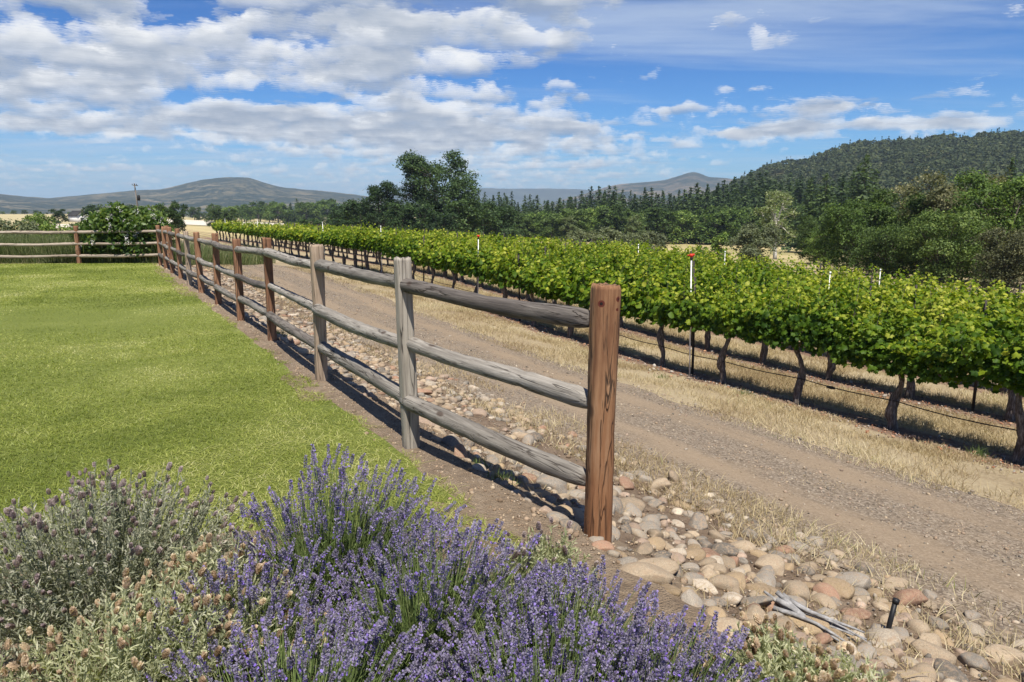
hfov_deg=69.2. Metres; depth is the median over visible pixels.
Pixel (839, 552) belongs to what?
river stone
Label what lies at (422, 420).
river stone
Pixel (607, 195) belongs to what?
conifer tree
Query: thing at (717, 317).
grapevine
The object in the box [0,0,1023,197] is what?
sky
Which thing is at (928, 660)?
river stone
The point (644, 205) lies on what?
conifer tree
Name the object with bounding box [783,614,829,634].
river stone
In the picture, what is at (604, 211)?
broadleaf tree
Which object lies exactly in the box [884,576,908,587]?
river stone
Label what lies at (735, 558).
river stone
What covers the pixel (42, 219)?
bush
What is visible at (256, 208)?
broadleaf tree
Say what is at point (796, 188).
conifer tree
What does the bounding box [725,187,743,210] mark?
conifer tree
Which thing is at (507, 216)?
oak tree
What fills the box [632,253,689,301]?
grapevine
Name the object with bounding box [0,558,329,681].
spanish lavender bush
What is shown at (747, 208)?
broadleaf tree
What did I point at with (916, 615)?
river stone
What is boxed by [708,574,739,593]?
river stone
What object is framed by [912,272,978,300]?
grapevine
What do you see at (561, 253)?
grapevine
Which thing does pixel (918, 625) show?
river stone
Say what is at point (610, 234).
willow bush
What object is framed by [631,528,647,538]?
river stone
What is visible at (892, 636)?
river stone
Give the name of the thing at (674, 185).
mountain
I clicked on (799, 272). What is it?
grapevine
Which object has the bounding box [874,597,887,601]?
river stone
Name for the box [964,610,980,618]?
river stone
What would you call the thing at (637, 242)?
grapevine
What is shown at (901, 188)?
broadleaf tree
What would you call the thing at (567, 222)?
broadleaf tree
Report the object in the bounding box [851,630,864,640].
river stone
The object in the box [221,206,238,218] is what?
broadleaf tree
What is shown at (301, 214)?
broadleaf tree
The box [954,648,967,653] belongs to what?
river stone
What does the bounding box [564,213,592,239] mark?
broadleaf tree
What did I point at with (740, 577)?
river stone
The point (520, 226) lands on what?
broadleaf tree
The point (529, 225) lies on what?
broadleaf tree
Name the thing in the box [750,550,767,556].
river stone
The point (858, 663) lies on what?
river stone
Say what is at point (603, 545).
river stone
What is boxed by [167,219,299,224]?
hay field
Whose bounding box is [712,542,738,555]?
river stone
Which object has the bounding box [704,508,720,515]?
river stone
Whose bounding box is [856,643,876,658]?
river stone
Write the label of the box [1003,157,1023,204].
conifer tree
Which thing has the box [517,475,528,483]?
river stone
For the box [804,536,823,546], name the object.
river stone
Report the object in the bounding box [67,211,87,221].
barn
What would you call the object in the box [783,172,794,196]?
conifer tree
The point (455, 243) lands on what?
grapevine
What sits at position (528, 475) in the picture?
river stone
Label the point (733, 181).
conifer tree
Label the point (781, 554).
river stone
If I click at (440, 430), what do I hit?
river stone
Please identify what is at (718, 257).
grapevine
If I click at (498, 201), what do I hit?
conifer tree
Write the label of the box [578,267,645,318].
grapevine
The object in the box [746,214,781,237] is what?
broadleaf tree
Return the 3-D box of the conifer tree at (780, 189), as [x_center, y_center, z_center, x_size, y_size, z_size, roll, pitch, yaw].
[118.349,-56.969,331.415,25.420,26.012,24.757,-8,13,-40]
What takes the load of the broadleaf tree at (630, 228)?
on the ground at (1012, 479)
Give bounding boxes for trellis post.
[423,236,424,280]
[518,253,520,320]
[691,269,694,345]
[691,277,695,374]
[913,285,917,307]
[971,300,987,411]
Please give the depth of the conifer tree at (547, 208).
359.83 m
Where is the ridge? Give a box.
[384,188,588,210]
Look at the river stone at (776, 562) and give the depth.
4.60 m
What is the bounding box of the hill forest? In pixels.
[682,127,1023,225]
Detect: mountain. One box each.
[0,177,443,216]
[520,172,732,211]
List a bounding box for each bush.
[0,218,33,239]
[0,458,253,680]
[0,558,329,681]
[0,639,76,681]
[2,219,43,236]
[14,211,50,227]
[29,213,59,237]
[31,221,70,239]
[61,222,79,237]
[121,528,301,672]
[139,532,362,681]
[143,596,476,681]
[221,443,466,618]
[293,508,582,681]
[405,554,737,681]
[421,593,694,681]
[480,517,604,624]
[542,590,773,681]
[565,228,586,244]
[582,226,622,245]
[617,232,634,246]
[625,232,652,248]
[642,230,667,251]
[690,611,896,681]
[709,231,731,258]
[724,221,784,264]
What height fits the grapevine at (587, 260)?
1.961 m
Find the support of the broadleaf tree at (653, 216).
on the ground at (1012, 479)
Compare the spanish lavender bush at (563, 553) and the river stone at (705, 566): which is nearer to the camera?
the spanish lavender bush at (563, 553)
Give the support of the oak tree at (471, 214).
on the ground at (1012, 479)
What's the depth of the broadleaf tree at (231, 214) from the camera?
303.60 m
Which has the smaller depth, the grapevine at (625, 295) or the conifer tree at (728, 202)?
the grapevine at (625, 295)
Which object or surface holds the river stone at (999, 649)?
on the rock bed at (751, 559)
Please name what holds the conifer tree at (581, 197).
on the ground at (1012, 479)
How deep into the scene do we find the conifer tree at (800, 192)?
348.31 m
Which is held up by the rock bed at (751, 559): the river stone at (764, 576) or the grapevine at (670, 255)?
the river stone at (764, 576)
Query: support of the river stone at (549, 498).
on the rock bed at (751, 559)
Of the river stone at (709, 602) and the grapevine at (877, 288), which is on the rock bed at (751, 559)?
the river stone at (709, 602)
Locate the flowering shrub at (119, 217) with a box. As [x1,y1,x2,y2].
[67,201,175,260]
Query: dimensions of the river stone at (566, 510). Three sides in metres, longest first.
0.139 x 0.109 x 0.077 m
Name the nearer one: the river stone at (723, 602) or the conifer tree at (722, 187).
the river stone at (723, 602)
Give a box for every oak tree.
[48,209,69,224]
[79,204,104,220]
[150,203,183,229]
[169,200,188,231]
[298,219,325,228]
[312,219,340,225]
[325,204,371,225]
[330,218,353,227]
[337,198,387,228]
[356,180,405,231]
[380,202,423,232]
[392,149,487,230]
[396,202,444,231]
[424,211,459,234]
[441,199,487,236]
[464,200,507,238]
[485,206,524,239]
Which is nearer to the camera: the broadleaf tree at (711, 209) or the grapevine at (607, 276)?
the grapevine at (607, 276)
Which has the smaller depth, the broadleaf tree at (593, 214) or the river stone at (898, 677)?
the river stone at (898, 677)
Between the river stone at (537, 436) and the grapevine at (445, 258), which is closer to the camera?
the river stone at (537, 436)
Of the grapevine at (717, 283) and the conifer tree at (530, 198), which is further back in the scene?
the conifer tree at (530, 198)
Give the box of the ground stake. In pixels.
[886,597,899,628]
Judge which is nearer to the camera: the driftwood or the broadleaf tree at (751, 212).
the driftwood
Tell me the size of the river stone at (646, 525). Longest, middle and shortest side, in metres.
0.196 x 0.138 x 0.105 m
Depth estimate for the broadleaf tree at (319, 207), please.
618.21 m
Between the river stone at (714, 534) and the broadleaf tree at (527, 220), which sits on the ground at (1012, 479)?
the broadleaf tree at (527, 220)
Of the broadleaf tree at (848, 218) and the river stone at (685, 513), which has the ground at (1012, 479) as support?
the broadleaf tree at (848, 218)
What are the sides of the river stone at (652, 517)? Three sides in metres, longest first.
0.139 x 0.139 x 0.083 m
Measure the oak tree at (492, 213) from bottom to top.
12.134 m
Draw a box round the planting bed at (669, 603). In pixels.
[0,528,830,681]
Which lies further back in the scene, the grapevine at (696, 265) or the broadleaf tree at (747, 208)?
the broadleaf tree at (747, 208)
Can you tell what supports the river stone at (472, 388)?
on the rock bed at (751, 559)
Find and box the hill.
[745,137,1023,223]
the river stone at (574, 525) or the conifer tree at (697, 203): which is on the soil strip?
the river stone at (574, 525)
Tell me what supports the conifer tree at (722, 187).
on the ground at (1012, 479)
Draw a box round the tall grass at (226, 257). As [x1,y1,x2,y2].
[0,228,276,265]
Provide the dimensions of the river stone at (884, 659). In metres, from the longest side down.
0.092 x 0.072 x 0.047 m
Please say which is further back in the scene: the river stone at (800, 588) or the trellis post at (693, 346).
the trellis post at (693, 346)
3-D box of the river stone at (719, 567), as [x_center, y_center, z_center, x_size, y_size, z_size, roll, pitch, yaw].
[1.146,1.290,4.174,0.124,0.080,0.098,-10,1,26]
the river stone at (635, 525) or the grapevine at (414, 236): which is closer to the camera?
the river stone at (635, 525)
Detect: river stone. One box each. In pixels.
[297,348,308,353]
[340,377,353,381]
[346,352,355,357]
[417,388,432,394]
[419,416,436,425]
[424,380,435,385]
[432,427,445,434]
[441,435,462,446]
[454,443,466,457]
[462,439,474,446]
[468,385,479,391]
[472,408,486,416]
[472,463,486,470]
[486,427,498,432]
[486,454,499,464]
[494,453,505,463]
[511,429,525,432]
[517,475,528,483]
[520,466,541,474]
[522,434,533,444]
[522,473,536,481]
[523,484,532,489]
[530,432,544,441]
[530,483,540,488]
[530,489,550,497]
[536,474,566,492]
[539,506,552,512]
[544,495,556,502]
[546,511,568,521]
[554,505,572,515]
[558,493,569,498]
[559,519,580,530]
[567,483,577,488]
[567,489,584,499]
[571,508,583,522]
[576,445,585,450]
[589,536,603,541]
[591,540,614,550]
[607,550,619,557]
[612,525,619,538]
[613,485,621,494]
[613,489,618,496]
[613,496,623,513]
[616,550,626,556]
[617,556,637,564]
[618,472,636,479]
[618,516,629,522]
[619,476,633,489]
[619,562,673,584]
[620,497,645,511]
[620,524,631,533]
[621,519,631,524]
[624,502,641,516]
[629,470,651,476]
[629,522,641,529]
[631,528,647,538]
[635,542,653,555]
[636,537,649,543]
[638,557,679,573]
[639,475,652,481]
[639,521,660,532]
[642,496,653,501]
[642,514,660,527]
[644,514,667,520]
[647,498,662,507]
[647,529,663,538]
[647,537,665,549]
[649,478,670,489]
[650,488,660,495]
[653,550,671,556]
[654,554,671,559]
[660,520,667,527]
[660,583,682,596]
[664,540,673,549]
[668,470,678,481]
[668,548,686,557]
[669,531,680,539]
[669,552,685,563]
[670,500,691,509]
[671,519,684,527]
[673,565,683,577]
[675,544,687,548]
[680,587,697,594]
[680,589,703,606]
[682,510,694,517]
[682,562,699,572]
[683,572,706,579]
[683,575,692,583]
[685,548,705,560]
[687,539,701,547]
[687,544,700,548]
[688,512,707,529]
[692,579,717,594]
[695,536,707,540]
[698,540,712,548]
[698,557,716,565]
[700,564,713,570]
[701,548,720,555]
[701,566,717,578]
[702,599,716,605]
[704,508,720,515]
[706,563,726,574]
[706,606,725,617]
[707,617,752,642]
[708,530,725,540]
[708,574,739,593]
[710,555,723,564]
[710,596,726,606]
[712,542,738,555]
[720,531,733,536]
[720,556,735,567]
[721,592,742,604]
[725,571,745,589]
[730,540,756,552]
[730,556,738,565]
[732,567,745,574]
[739,564,750,571]
[741,596,772,606]
[742,528,757,538]
[746,583,782,595]
[746,604,768,626]
[746,619,763,630]
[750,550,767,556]
[754,554,784,575]
[754,570,775,587]
[757,565,774,576]
[761,543,771,550]
[763,534,779,545]
[763,601,779,611]
[766,611,783,618]
[767,550,785,558]
[769,532,785,537]
[769,633,798,648]
[774,595,806,606]
[774,615,796,631]
[775,545,794,553]
[782,580,809,600]
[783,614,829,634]
[784,553,799,565]
[785,563,793,570]
[787,541,808,549]
[793,631,809,640]
[795,565,814,575]
[799,561,817,571]
[801,640,815,657]
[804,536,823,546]
[804,582,814,589]
[810,593,836,608]
[811,574,825,580]
[812,582,839,599]
[814,556,825,563]
[815,633,833,643]
[816,607,834,616]
[819,551,838,561]
[822,577,854,599]
[824,571,837,576]
[824,645,841,654]
[830,549,845,556]
[830,628,848,642]
[831,596,841,605]
[831,654,870,673]
[835,571,871,589]
[835,641,856,654]
[839,608,871,619]
[841,615,861,624]
[842,621,858,629]
[845,633,856,643]
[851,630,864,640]
[852,595,867,604]
[854,562,874,573]
[854,587,869,595]
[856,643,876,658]
[865,659,884,669]
[866,628,902,649]
[867,588,883,597]
[870,623,885,628]
[870,640,882,647]
[872,601,888,611]
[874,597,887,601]
[875,648,893,657]
[876,668,901,681]
[877,655,897,667]
[879,614,898,626]
[881,583,894,592]
[883,602,911,612]
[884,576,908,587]
[891,648,906,657]
[892,588,928,605]
[892,626,908,638]
[895,612,913,622]
[895,669,933,681]
[900,656,918,664]
[905,637,914,642]
[907,619,930,634]
[909,639,956,664]
[910,611,918,618]
[910,662,936,681]
[916,658,935,667]
[918,633,941,646]
[922,589,937,599]
[923,598,936,609]
[928,616,948,629]
[934,629,954,646]
[934,658,969,681]
[940,613,954,622]
[942,678,957,681]
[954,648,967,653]
[957,652,989,671]
[962,622,984,638]
[962,644,975,651]
[963,635,983,646]
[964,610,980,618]
[969,668,982,677]
[975,644,1023,664]
[994,677,1018,681]
[1012,639,1023,649]
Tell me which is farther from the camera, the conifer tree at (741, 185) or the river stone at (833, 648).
the conifer tree at (741, 185)
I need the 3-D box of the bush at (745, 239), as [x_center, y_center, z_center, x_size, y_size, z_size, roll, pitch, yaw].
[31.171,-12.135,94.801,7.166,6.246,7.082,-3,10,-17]
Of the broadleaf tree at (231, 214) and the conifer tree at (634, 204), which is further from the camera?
the conifer tree at (634, 204)
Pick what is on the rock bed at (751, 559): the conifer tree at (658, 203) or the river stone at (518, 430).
the river stone at (518, 430)
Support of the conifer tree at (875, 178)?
on the ground at (1012, 479)
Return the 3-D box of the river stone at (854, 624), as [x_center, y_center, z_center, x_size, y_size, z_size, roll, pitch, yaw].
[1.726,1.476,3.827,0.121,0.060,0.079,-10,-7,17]
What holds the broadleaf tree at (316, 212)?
on the ground at (1012, 479)
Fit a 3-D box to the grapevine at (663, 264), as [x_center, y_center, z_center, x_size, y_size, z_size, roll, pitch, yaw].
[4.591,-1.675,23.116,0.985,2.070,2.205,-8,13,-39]
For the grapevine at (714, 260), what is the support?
on the ground at (1012, 479)
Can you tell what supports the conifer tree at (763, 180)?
on the ground at (1012, 479)
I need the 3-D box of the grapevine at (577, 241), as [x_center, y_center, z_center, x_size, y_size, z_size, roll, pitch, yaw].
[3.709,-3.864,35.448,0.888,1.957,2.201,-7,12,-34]
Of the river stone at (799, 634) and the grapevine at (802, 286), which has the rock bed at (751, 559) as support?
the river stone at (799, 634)
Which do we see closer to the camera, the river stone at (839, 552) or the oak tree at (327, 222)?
the river stone at (839, 552)
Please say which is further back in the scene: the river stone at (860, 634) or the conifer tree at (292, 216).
the conifer tree at (292, 216)
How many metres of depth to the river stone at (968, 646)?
3.87 m
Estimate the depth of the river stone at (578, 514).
4.40 m
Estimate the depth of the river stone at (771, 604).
3.65 m
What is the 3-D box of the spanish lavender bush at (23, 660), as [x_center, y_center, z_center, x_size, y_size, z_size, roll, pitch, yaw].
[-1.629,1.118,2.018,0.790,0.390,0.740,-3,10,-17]
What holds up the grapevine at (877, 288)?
on the ground at (1012, 479)
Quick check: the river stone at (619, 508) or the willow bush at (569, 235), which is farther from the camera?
the willow bush at (569, 235)
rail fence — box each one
[0,226,168,263]
[155,225,620,542]
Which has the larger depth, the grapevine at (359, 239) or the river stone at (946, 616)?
the grapevine at (359, 239)
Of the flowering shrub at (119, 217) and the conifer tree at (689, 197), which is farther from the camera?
the conifer tree at (689, 197)
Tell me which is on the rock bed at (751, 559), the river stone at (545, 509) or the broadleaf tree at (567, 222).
the river stone at (545, 509)
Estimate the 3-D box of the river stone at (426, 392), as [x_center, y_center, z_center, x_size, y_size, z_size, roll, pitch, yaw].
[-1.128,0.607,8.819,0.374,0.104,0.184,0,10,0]
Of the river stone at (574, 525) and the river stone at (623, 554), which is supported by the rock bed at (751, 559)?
the river stone at (623, 554)
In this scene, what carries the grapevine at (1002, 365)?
on the ground at (1012, 479)
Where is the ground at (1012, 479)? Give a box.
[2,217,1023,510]
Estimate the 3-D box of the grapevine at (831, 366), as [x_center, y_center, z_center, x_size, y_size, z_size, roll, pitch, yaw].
[6.229,-0.254,14.643,1.310,2.266,2.125,-6,11,-30]
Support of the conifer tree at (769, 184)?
on the ground at (1012, 479)
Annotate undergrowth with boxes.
[343,222,793,245]
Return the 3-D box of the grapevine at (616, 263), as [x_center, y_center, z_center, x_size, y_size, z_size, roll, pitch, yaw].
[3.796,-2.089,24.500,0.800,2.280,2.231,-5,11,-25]
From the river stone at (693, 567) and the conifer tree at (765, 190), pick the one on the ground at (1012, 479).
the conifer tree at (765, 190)
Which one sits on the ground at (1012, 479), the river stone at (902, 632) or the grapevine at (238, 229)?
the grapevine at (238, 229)
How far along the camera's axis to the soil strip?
5.14 m
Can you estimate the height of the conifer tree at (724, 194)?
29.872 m
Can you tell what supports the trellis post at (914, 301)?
on the ground at (1012, 479)
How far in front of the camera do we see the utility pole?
131.72 m
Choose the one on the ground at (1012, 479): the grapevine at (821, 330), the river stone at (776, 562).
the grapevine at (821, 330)
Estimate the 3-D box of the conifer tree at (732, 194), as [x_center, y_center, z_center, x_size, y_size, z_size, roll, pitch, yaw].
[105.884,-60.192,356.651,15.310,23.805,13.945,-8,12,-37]
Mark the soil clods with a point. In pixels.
(470, 491)
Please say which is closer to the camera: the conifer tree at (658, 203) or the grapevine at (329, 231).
the grapevine at (329, 231)
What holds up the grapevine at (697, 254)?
on the ground at (1012, 479)
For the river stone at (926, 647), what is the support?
on the rock bed at (751, 559)
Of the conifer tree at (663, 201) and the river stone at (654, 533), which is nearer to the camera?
the river stone at (654, 533)
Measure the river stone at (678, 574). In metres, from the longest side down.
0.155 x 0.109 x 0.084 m
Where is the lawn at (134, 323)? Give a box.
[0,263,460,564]
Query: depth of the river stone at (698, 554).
4.37 m
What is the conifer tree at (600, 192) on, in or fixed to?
on the ground at (1012, 479)
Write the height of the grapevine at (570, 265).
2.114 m
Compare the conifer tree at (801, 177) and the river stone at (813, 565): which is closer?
the river stone at (813, 565)
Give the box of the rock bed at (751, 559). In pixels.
[163,263,1023,681]
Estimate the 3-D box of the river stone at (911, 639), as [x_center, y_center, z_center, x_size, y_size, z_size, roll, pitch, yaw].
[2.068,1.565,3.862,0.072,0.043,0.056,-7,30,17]
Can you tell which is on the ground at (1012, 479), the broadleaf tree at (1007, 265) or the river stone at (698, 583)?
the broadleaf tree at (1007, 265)
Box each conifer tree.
[281,202,298,222]
[479,192,488,210]
[493,192,501,206]
[496,198,504,207]
[509,192,516,209]
[515,205,526,237]
[520,196,529,213]
[527,194,532,210]
[530,195,541,217]
[543,202,551,214]
[549,201,557,213]
[552,198,563,213]
[558,196,576,237]
[576,191,584,210]
[582,185,597,209]
[582,197,589,208]
[592,191,606,213]
[593,186,606,204]
[597,194,608,209]
[605,186,611,203]
[606,191,616,210]
[607,186,620,205]
[617,189,631,209]
[620,197,627,210]
[625,191,633,209]
[628,194,641,213]
[636,195,644,211]
[638,199,648,219]
[639,192,650,209]
[641,187,649,204]
[646,187,656,208]
[648,197,655,207]
[654,194,663,210]
[657,190,669,209]
[665,193,672,208]
[670,196,676,211]
[672,196,681,212]
[677,189,692,240]
[681,183,704,209]
[682,187,697,212]
[686,188,703,215]
[699,186,714,219]
[709,186,725,209]
[717,180,730,205]
[720,176,740,206]
[721,184,729,205]
[722,193,735,208]
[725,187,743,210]
[730,190,737,207]
[735,185,753,211]
[738,179,746,204]
[739,177,760,206]
[744,170,754,195]
[747,190,759,206]
[748,171,764,202]
[748,186,762,207]
[753,183,772,208]
[757,175,769,198]
[760,170,778,192]
[761,179,772,204]
[769,179,781,200]
[777,184,788,215]
[778,178,822,250]
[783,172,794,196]
[783,185,798,207]
[787,172,842,251]
[789,174,807,205]
[791,179,802,204]
[791,181,808,206]
[793,182,801,204]
[804,177,819,200]
[813,188,824,204]
[822,179,858,253]
[830,177,842,201]
[831,174,848,208]
[842,166,869,215]
[844,170,857,199]
[847,154,878,245]
[850,169,892,248]
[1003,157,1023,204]
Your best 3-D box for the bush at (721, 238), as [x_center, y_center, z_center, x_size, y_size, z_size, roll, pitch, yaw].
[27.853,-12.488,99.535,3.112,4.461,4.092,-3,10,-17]
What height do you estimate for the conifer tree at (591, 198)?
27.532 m
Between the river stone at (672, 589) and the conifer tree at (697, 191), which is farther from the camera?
the conifer tree at (697, 191)
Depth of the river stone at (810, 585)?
4.41 m
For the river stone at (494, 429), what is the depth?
7.20 m
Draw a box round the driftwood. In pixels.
[763,590,866,650]
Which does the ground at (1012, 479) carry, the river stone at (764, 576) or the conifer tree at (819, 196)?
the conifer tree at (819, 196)
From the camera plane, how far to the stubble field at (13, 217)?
474.63 m
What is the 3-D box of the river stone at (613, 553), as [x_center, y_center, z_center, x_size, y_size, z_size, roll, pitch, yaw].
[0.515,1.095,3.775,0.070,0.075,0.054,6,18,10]
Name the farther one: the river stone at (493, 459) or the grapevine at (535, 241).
the grapevine at (535, 241)
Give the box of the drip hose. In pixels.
[230,237,1016,430]
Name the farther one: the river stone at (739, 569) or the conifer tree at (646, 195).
the conifer tree at (646, 195)
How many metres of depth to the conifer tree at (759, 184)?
376.36 m
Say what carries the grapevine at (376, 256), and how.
on the ground at (1012, 479)
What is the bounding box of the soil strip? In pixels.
[155,268,736,618]
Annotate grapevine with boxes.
[211,222,221,240]
[216,218,223,240]
[218,220,231,241]
[223,220,232,242]
[223,222,234,238]
[226,219,240,238]
[231,222,242,238]
[232,220,248,245]
[240,222,252,246]
[244,222,255,246]
[245,221,261,247]
[253,223,266,246]
[256,223,271,237]
[263,224,273,248]
[269,224,283,250]
[276,225,287,253]
[281,223,298,255]
[287,225,307,256]
[289,223,302,249]
[290,223,313,258]
[303,225,322,243]
[308,226,330,259]
[317,223,339,255]
[321,225,339,261]
[324,223,354,264]
[337,226,366,267]
[338,226,353,258]
[349,221,372,269]
[351,226,376,260]
[365,224,394,273]
[368,230,385,263]
[381,227,407,258]
[381,230,395,265]
[394,231,427,279]
[401,225,426,270]
[412,237,444,282]
[414,230,434,273]
[429,228,462,277]
[430,237,471,287]
[445,230,477,282]
[447,231,462,240]
[452,238,503,292]
[459,232,481,242]
[463,238,496,287]
[469,229,493,247]
[478,242,528,316]
[486,238,521,293]
[488,232,522,250]
[504,235,538,244]
[508,246,565,326]
[509,242,543,300]
[510,235,536,254]
[521,235,552,247]
[527,234,563,264]
[529,261,603,337]
[532,248,583,303]
[542,237,571,253]
[549,239,585,265]
[557,249,611,283]
[563,239,593,256]
[574,239,606,250]
[574,250,618,267]
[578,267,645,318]
[580,241,623,262]
[582,238,608,247]
[595,255,646,327]
[598,237,626,253]
[604,243,645,275]
[615,241,649,265]
[616,239,651,256]
[624,268,699,366]
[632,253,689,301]
[638,253,690,280]
[641,246,677,260]
[644,244,678,270]
[670,242,699,260]
[670,265,729,327]
[672,249,714,280]
[672,257,743,350]
[674,245,707,265]
[677,276,784,383]
[695,245,726,264]
[699,249,739,276]
[703,261,759,283]
[717,256,775,295]
[718,273,812,364]
[722,249,760,270]
[732,257,775,276]
[744,271,867,404]
[745,263,797,288]
[754,254,796,274]
[762,269,826,349]
[766,260,818,285]
[783,271,881,379]
[789,258,830,279]
[796,274,843,295]
[804,264,864,288]
[820,277,888,361]
[824,265,876,285]
[830,299,974,430]
[843,269,905,302]
[857,278,979,398]
[860,274,912,295]
[867,263,922,292]
[876,278,978,323]
[903,279,967,307]
[907,272,976,301]
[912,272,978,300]
[939,310,1023,464]
[947,284,1023,421]
[954,279,1023,392]
[964,289,1023,313]
[969,279,1022,302]
[969,288,1023,308]
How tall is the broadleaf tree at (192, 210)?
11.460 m
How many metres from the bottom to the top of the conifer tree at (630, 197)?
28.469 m
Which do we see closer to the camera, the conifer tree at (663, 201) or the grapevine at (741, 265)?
the grapevine at (741, 265)
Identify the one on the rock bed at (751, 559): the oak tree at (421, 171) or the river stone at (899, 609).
the river stone at (899, 609)
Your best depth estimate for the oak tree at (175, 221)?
116.55 m
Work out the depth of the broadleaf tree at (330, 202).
627.14 m
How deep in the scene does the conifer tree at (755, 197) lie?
320.32 m
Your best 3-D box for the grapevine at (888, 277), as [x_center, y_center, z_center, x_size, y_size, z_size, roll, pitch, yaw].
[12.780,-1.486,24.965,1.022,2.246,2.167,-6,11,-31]
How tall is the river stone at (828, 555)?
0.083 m
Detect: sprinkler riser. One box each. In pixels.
[477,235,479,289]
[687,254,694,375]
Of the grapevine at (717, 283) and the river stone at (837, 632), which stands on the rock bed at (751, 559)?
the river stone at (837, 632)
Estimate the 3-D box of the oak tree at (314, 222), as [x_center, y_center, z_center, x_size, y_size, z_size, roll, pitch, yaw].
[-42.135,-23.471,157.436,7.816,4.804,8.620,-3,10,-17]
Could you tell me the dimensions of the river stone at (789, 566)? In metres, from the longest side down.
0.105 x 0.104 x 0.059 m
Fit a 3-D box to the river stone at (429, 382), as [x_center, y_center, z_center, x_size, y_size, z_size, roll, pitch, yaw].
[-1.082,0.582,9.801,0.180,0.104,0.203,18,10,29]
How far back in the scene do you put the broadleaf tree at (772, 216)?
152.55 m
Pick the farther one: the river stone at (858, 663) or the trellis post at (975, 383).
the trellis post at (975, 383)
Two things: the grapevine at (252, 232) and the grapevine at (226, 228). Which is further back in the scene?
the grapevine at (226, 228)
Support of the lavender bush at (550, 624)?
on the planting bed at (669, 603)
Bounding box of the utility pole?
[132,183,139,205]
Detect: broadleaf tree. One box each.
[187,206,202,219]
[204,203,220,218]
[204,207,227,226]
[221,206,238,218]
[221,208,239,222]
[232,204,257,221]
[248,201,267,221]
[252,206,267,221]
[261,205,273,221]
[262,208,280,222]
[264,201,294,222]
[294,201,321,222]
[295,201,314,220]
[310,202,328,221]
[311,198,339,220]
[489,211,526,236]
[514,215,536,236]
[522,213,540,239]
[524,210,553,239]
[537,212,565,238]
[553,208,592,236]
[559,215,580,236]
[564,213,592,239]
[581,205,614,234]
[583,212,599,231]
[595,203,628,235]
[605,217,627,239]
[618,209,642,233]
[624,215,645,239]
[624,217,648,236]
[636,206,681,240]
[640,208,660,233]
[659,209,700,243]
[660,208,683,242]
[680,215,697,242]
[693,205,721,243]
[693,211,742,242]
[693,218,714,243]
[712,207,750,244]
[718,215,752,243]
[719,205,730,211]
[738,205,752,223]
[741,205,780,236]
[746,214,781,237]
[753,189,800,258]
[778,204,813,239]
[793,215,838,262]
[800,227,844,269]
[807,197,899,274]
[842,221,929,280]
[857,188,949,274]
[885,182,966,269]
[888,204,997,284]
[898,167,1023,280]
[928,167,1023,287]
[944,196,1023,273]
[968,224,1023,294]
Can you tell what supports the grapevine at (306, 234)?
on the ground at (1012, 479)
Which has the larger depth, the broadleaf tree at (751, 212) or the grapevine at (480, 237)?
the broadleaf tree at (751, 212)
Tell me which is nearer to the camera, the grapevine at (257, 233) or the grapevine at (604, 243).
the grapevine at (604, 243)
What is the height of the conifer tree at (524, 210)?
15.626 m
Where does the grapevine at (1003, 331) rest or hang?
on the ground at (1012, 479)
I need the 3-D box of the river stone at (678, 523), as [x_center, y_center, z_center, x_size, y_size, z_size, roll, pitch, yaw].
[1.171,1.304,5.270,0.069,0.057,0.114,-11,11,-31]
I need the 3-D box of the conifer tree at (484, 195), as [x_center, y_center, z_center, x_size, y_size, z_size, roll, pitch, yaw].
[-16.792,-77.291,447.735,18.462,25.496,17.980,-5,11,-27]
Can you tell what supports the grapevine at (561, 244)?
on the ground at (1012, 479)
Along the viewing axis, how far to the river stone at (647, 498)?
5.76 m
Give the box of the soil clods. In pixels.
[160,267,1019,681]
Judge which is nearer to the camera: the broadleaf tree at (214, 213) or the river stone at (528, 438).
the river stone at (528, 438)
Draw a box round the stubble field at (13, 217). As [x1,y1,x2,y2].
[0,214,82,224]
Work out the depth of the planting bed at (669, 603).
3.25 m
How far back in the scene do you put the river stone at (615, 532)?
4.24 m
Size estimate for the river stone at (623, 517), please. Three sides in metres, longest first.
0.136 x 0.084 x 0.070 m
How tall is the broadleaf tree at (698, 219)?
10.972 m
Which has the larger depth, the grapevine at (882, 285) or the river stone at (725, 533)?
the grapevine at (882, 285)
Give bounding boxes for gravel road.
[180,241,1023,652]
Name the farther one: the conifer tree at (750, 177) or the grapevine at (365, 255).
the conifer tree at (750, 177)
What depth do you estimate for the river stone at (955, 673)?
3.49 m
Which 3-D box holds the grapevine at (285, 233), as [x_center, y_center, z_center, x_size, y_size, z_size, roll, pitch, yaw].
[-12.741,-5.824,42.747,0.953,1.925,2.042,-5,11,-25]
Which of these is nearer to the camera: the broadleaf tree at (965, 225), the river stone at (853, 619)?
the river stone at (853, 619)
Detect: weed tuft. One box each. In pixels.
[259,328,292,336]
[463,457,491,467]
[485,465,520,488]
[958,443,995,458]
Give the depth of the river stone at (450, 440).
5.64 m
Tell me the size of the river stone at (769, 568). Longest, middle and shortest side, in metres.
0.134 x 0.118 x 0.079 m

